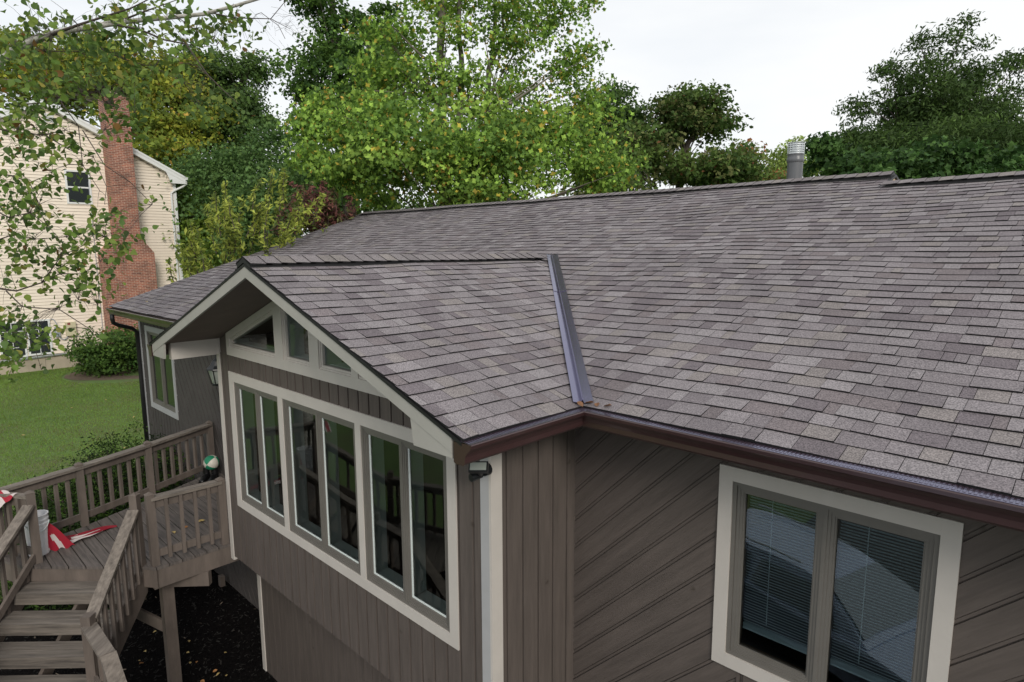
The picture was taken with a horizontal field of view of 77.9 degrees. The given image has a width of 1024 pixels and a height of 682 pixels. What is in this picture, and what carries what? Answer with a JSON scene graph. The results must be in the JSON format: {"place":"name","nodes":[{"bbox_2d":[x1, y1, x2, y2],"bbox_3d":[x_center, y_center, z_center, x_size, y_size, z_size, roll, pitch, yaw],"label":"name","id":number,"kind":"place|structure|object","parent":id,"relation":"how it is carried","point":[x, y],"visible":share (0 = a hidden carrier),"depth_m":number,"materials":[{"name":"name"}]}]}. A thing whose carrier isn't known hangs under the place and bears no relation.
{"place":"outdoors","nodes":[
{"label":"outdoors","id":0,"kind":"place"},
{"bbox_2d":[0,266,213,600],"bbox_3d":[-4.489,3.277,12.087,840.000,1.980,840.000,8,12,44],"label":"ground","id":1,"kind":"structure","parent":0,"point":[58,444],"depth_m":20.38,"materials":[{"name":"green plant"}]},
{"bbox_2d":[2,479,93,545],"bbox_3d":[-8.930,3.445,12.506,3.116,1.661,2.640,1,8,6],"label":"yew shrub","id":2,"kind":"object","parent":1,"relation":"on","point":[48,491],"visible":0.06,"depth_m":12.35,"materials":[{"name":"green plant"}]},
{"bbox_2d":[0,87,187,374],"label":"neighbour house","id":3,"kind":"structure","parent":1,"relation":"on","point":[144,271],"depth_m":28.22,"materials":[{"name":"beige plastic"}]},
{"bbox_2d":[0,321,27,356],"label":"window","id":4,"kind":"structure","parent":3,"relation":"in","point":[24,351],"depth_m":26.86,"materials":[{"name":"white plastic"}]},
{"bbox_2d":[2,353,66,361],"bbox_3d":[-21.660,1.177,26.436,0.069,0.760,6.901,8,12,44],"label":"conduit pipe","id":5,"kind":"object","parent":3,"relation":"attached to","point":[41,356],"visible":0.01,"depth_m":27.62,"materials":[{"name":"white"}]},
{"bbox_2d":[25,319,52,355],"bbox_3d":[-20.527,-0.165,27.488,0.070,1.540,0.860,8,12,44],"label":"window","id":6,"kind":"structure","parent":3,"relation":"in","point":[46,322],"depth_m":27.55,"materials":[{"name":"white"}]},
{"bbox_2d":[50,318,67,339],"bbox_3d":[-19.974,-0.525,27.936,0.116,0.997,0.594,8,12,44],"label":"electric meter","id":7,"kind":"object","parent":3,"relation":"attached to","point":[58,332],"visible":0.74,"depth_m":27.87,"materials":[{"name":"grey"}]},
{"bbox_2d":[64,170,92,204],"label":"window","id":8,"kind":"structure","parent":3,"relation":"in","point":[72,195],"depth_m":27.97,"materials":[{"name":"white"}]},
{"bbox_2d":[65,182,102,336],"bbox_3d":[-19.308,-3.612,28.152,0.175,6.882,1.441,8,12,44],"label":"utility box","id":9,"kind":"object","parent":3,"relation":"attached to","point":[70,325],"visible":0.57,"depth_m":28.21,"materials":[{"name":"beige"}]},
{"bbox_2d":[64,365,138,379],"bbox_3d":[-16.757,1.264,27.954,4.316,0.101,4.344,-2,8,-8],"label":"planting bed","id":10,"kind":"object","parent":1,"relation":"on","point":[80,376],"visible":0.31,"depth_m":26.36,"materials":[{"name":"brown soil"}]},
{"bbox_2d":[62,326,137,377],"bbox_3d":[-17.095,0.352,27.200,4.030,2.233,3.674,8,12,44],"label":"laurel shrub","id":11,"kind":"object","parent":10,"relation":"on","point":[96,359],"visible":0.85,"depth_m":26.26,"materials":[{"name":"green plant"}]},
{"bbox_2d":[105,323,138,375],"bbox_3d":[-15.697,0.173,28.133,3.686,2.407,3.566,0,8,-1],"label":"laurel shrub","id":12,"kind":"object","parent":10,"relation":"on","point":[134,364],"visible":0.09,"depth_m":26.92,"materials":[{"name":"green plant"}]},
{"bbox_2d":[0,421,238,681],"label":"deck","id":13,"kind":"structure","parent":1,"relation":"on","point":[131,558],"depth_m":7.87,"materials":[{"name":"brown wood"}]},
{"bbox_2d":[0,490,15,507],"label":"draped flag","id":14,"kind":"object","parent":13,"relation":"on","point":[3,500],"visible":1,"depth_m":7.80,"materials":[{"name":"fabric"}]},
{"bbox_2d":[24,510,49,556],"bbox_3d":[-6.100,2.482,8.136,0.302,0.535,0.280,8,12,44],"label":"bucket","id":15,"kind":"object","parent":13,"relation":"on","point":[43,519],"visible":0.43,"depth_m":8.10,"materials":[{"name":"white plastic"}]},
{"bbox_2d":[48,523,116,550],"bbox_3d":[-5.863,2.489,8.559,0.420,0.405,0.908,8,12,44],"label":"tattered flag","id":16,"kind":"object","parent":13,"relation":"on","point":[57,539],"visible":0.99,"depth_m":8.29,"materials":[{"name":"fabric"}]},
{"bbox_2d":[198,468,210,482],"bbox_3d":[-5.210,2.269,10.717,0.116,0.199,0.321,-1,8,-3],"label":"boot","id":17,"kind":"object","parent":13,"relation":"on","point":[205,477],"visible":0.91,"depth_m":10.74,"materials":[{"name":"black leather"}]},
{"bbox_2d":[208,468,218,480],"bbox_3d":[-5.062,2.269,10.712,0.117,0.199,0.322,-1,8,-5],"label":"boot","id":18,"kind":"object","parent":13,"relation":"on","point":[214,475],"visible":0.76,"depth_m":10.75,"materials":[{"name":"black leather"}]},
{"bbox_2d":[203,455,219,469],"bbox_3d":[-5.086,2.057,10.713,0.249,0.249,0.249,8,12,44],"label":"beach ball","id":19,"kind":"object","parent":18,"relation":"on","point":[211,462],"visible":1,"depth_m":10.63,"materials":[{"name":"plastic"}]},
{"bbox_2d":[0,23,241,185],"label":"yellow maple","id":20,"kind":"object","parent":1,"relation":"on","point":[162,131],"visible":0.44,"depth_m":37.77,"materials":[{"name":"green plant"}]},
{"bbox_2d":[0,569,276,681],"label":"mulch bed","id":21,"kind":"object","parent":1,"relation":"on","point":[245,625],"depth_m":9.74,"materials":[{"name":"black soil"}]},
{"bbox_2d":[0,485,146,610],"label":"yew shrub","id":22,"kind":"object","parent":21,"relation":"on","point":[10,583],"visible":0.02,"depth_m":10.71,"materials":[{"name":"green plant"}]},
{"bbox_2d":[12,445,192,533],"bbox_3d":[-7.393,3.137,11.966,3.728,2.450,3.672,8,12,44],"label":"yew shrub","id":23,"kind":"object","parent":21,"relation":"on","point":[51,509],"visible":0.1,"depth_m":11.50,"materials":[{"name":"green plant"}]},
{"bbox_2d":[37,419,196,530],"bbox_3d":[-7.301,2.949,12.408,3.257,2.702,3.295,5,10,34],"label":"yew shrub","id":24,"kind":"object","parent":21,"relation":"on","point":[107,451],"visible":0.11,"depth_m":12.20,"materials":[{"name":"green plant"}]},
{"bbox_2d":[218,574,225,586],"bbox_3d":[-5.192,4.292,11.324,0.100,0.200,0.080,8,12,44],"label":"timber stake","id":25,"kind":"object","parent":21,"relation":"on","point":[221,579],"visible":1,"depth_m":11.29,"materials":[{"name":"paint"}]},
{"bbox_2d":[0,0,316,383],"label":"birch tree","id":26,"kind":"object","parent":1,"relation":"on","point":[120,18],"visible":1,"depth_m":7.41,"materials":[{"name":"green plant"}]},
{"bbox_2d":[162,167,263,272],"bbox_3d":[-16.221,-4.583,33.243,8.427,9.994,6.140,8,12,44],"label":"hornbeam","id":27,"kind":"object","parent":1,"relation":"on","point":[198,222],"visible":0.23,"depth_m":32.11,"materials":[{"name":"green plant"}]},
{"bbox_2d":[160,38,286,192],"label":"oak tree","id":28,"kind":"object","parent":1,"relation":"on","point":[244,70],"visible":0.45,"depth_m":40.51,"materials":[{"name":"green plant"}]},
{"bbox_2d":[165,166,327,282],"bbox_3d":[-6.451,-0.218,15.400,4.168,7.905,2.442,-2,8,-10],"label":"cherry tree","id":29,"kind":"object","parent":1,"relation":"on","point":[188,265],"visible":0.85,"depth_m":15.01,"materials":[{"name":"green plant"}]},
{"bbox_2d":[157,104,360,262],"bbox_3d":[-13.019,-5.958,32.870,12.833,12.719,9.932,1,8,7],"label":"understory tree","id":30,"kind":"object","parent":1,"relation":"on","point":[241,170],"visible":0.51,"depth_m":31.46,"materials":[{"name":"green plant"}]},
{"bbox_2d":[271,179,359,235],"bbox_3d":[-5.278,-0.539,17.486,2.796,7.900,1.959,8,12,44],"label":"purple plum","id":31,"kind":"object","parent":1,"relation":"on","point":[330,215],"visible":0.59,"depth_m":16.78,"materials":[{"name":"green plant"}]},
{"bbox_2d":[177,160,456,278],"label":"woods","id":32,"kind":"object","parent":1,"relation":"on","point":[372,209],"visible":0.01,"depth_m":54.38,"materials":[{"name":"green plant"}]},
{"bbox_2d":[260,0,425,219],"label":"dark maple","id":33,"kind":"object","parent":1,"relation":"on","point":[311,64],"visible":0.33,"depth_m":25.69,"materials":[{"name":"green plant"}]},
{"bbox_2d":[274,0,660,210],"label":"tulip tree","id":34,"kind":"object","parent":1,"relation":"on","point":[475,164],"visible":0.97,"depth_m":17.90,"materials":[{"name":"green plant"}]},
{"bbox_2d":[105,171,1023,681],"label":"house","id":35,"kind":"structure","parent":1,"relation":"on","point":[793,451],"depth_m":5.30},
{"bbox_2d":[147,331,175,412],"bbox_3d":[-7.015,0.593,12.843,1.390,1.520,0.190,8,12,44],"label":"window","id":36,"kind":"structure","parent":35,"relation":"in","point":[160,369],"depth_m":12.91,"materials":[{"name":"grey plastic"}]},
{"bbox_2d":[206,355,218,385],"bbox_3d":[-4.716,0.411,10.180,0.337,0.607,0.371,3,9,21],"label":"wall lantern","id":37,"kind":"object","parent":35,"relation":"attached to","point":[212,369],"depth_m":10.07,"materials":[{"name":"black metal"}]},
{"bbox_2d":[230,311,274,357],"bbox_3d":[-2.931,-0.148,7.349,1.215,0.527,0.218,8,12,44],"label":"window","id":38,"kind":"structure","parent":35,"relation":"in","point":[235,341],"depth_m":7.37,"materials":[{"name":"beige glass"}]},
{"bbox_2d":[234,382,284,526],"bbox_3d":[-2.922,1.296,7.537,1.170,1.523,0.190,8,12,44],"label":"window","id":39,"kind":"structure","parent":35,"relation":"in","point":[267,501],"depth_m":7.59,"materials":[{"name":"grey plastic"}]},
{"bbox_2d":[281,308,309,365],"bbox_3d":[-2.156,-0.175,6.585,0.565,0.794,0.218,8,12,44],"label":"window","id":40,"kind":"structure","parent":35,"relation":"in","point":[293,332],"depth_m":6.74,"materials":[{"name":"beige glass"}]},
{"bbox_2d":[282,399,360,574],"bbox_3d":[-1.910,1.433,6.564,1.451,1.523,0.190,8,12,44],"label":"window","id":41,"kind":"structure","parent":35,"relation":"in","point":[327,538],"depth_m":6.59,"materials":[{"name":"grey plastic"}]},
{"bbox_2d":[319,341,350,376],"bbox_3d":[-1.610,-0.118,6.058,0.588,0.828,0.218,8,12,44],"label":"window","id":42,"kind":"structure","parent":35,"relation":"in","point":[329,361],"depth_m":6.21,"materials":[{"name":"beige glass"}]},
{"bbox_2d":[361,426,449,631],"bbox_3d":[-0.882,1.572,5.577,1.230,1.523,0.190,8,12,44],"label":"window","id":43,"kind":"structure","parent":35,"relation":"in","point":[409,588],"depth_m":5.60,"materials":[{"name":"grey plastic"}]},
{"bbox_2d":[468,461,491,481],"bbox_3d":[-0.236,0.927,4.551,0.167,0.187,0.253,1,8,8],"label":"flood light","id":44,"kind":"object","parent":35,"relation":"attached to","point":[477,470],"visible":0.98,"depth_m":4.45,"materials":[{"name":"black metal"}]},
{"bbox_2d":[786,141,804,178],"bbox_3d":[4.555,-2.531,10.225,0.260,1.320,0.260,8,12,44],"label":"flue pipe","id":45,"kind":"object","parent":35,"relation":"on","point":[795,155],"visible":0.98,"depth_m":10.08,"materials":[{"name":"grey metal"}]},
{"bbox_2d":[725,481,940,681],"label":"window","id":46,"kind":"structure","parent":35,"relation":"in","point":[818,649],"depth_m":4.06,"materials":[{"name":"glass"}]},
{"bbox_2d":[727,138,802,180],"bbox_3d":[13.013,-5.118,32.661,4.018,10.566,4.696,0,8,-1],"label":"brown tinged tree","id":47,"kind":"object","parent":1,"relation":"on","point":[780,175],"visible":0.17,"depth_m":32.05,"materials":[{"name":"green plant"}]},
{"bbox_2d":[764,135,819,177],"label":"pale sapling","id":48,"kind":"object","parent":1,"relation":"on","point":[783,150],"visible":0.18,"depth_m":45.49,"materials":[{"name":"green plant"}]},
{"bbox_2d":[803,131,1023,179],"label":"hedge","id":49,"kind":"object","parent":1,"relation":"on","point":[828,154],"visible":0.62,"depth_m":19.76,"materials":[{"name":"green plant"}]},
{"bbox_2d":[0,0,1023,234],"label":"sky","id":50,"kind":"structure","parent":0,"point":[788,63],"materials":[{"name":"white"}]},
{"bbox_2d":[554,80,653,161],"bbox_3d":[4.584,-5.997,31.398,5.499,13.262,5.049,0,8,4],"label":"tree","id":51,"kind":"object","parent":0,"point":[622,94],"visible":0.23,"depth_m":29.72,"materials":[{"name":"green plant"}]},
{"bbox_2d":[559,78,777,195],"bbox_3d":[6.441,-4.984,27.353,9.872,12.752,6.641,-2,8,-11],"label":"tree","id":52,"kind":"object","parent":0,"point":[690,115],"visible":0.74,"depth_m":26.61,"materials":[{"name":"green plant"}]},
{"bbox_2d":[824,8,1023,169],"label":"tree","id":53,"kind":"object","parent":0,"point":[919,114],"visible":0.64,"depth_m":24.04,"materials":[{"name":"green plant"}]}
]}

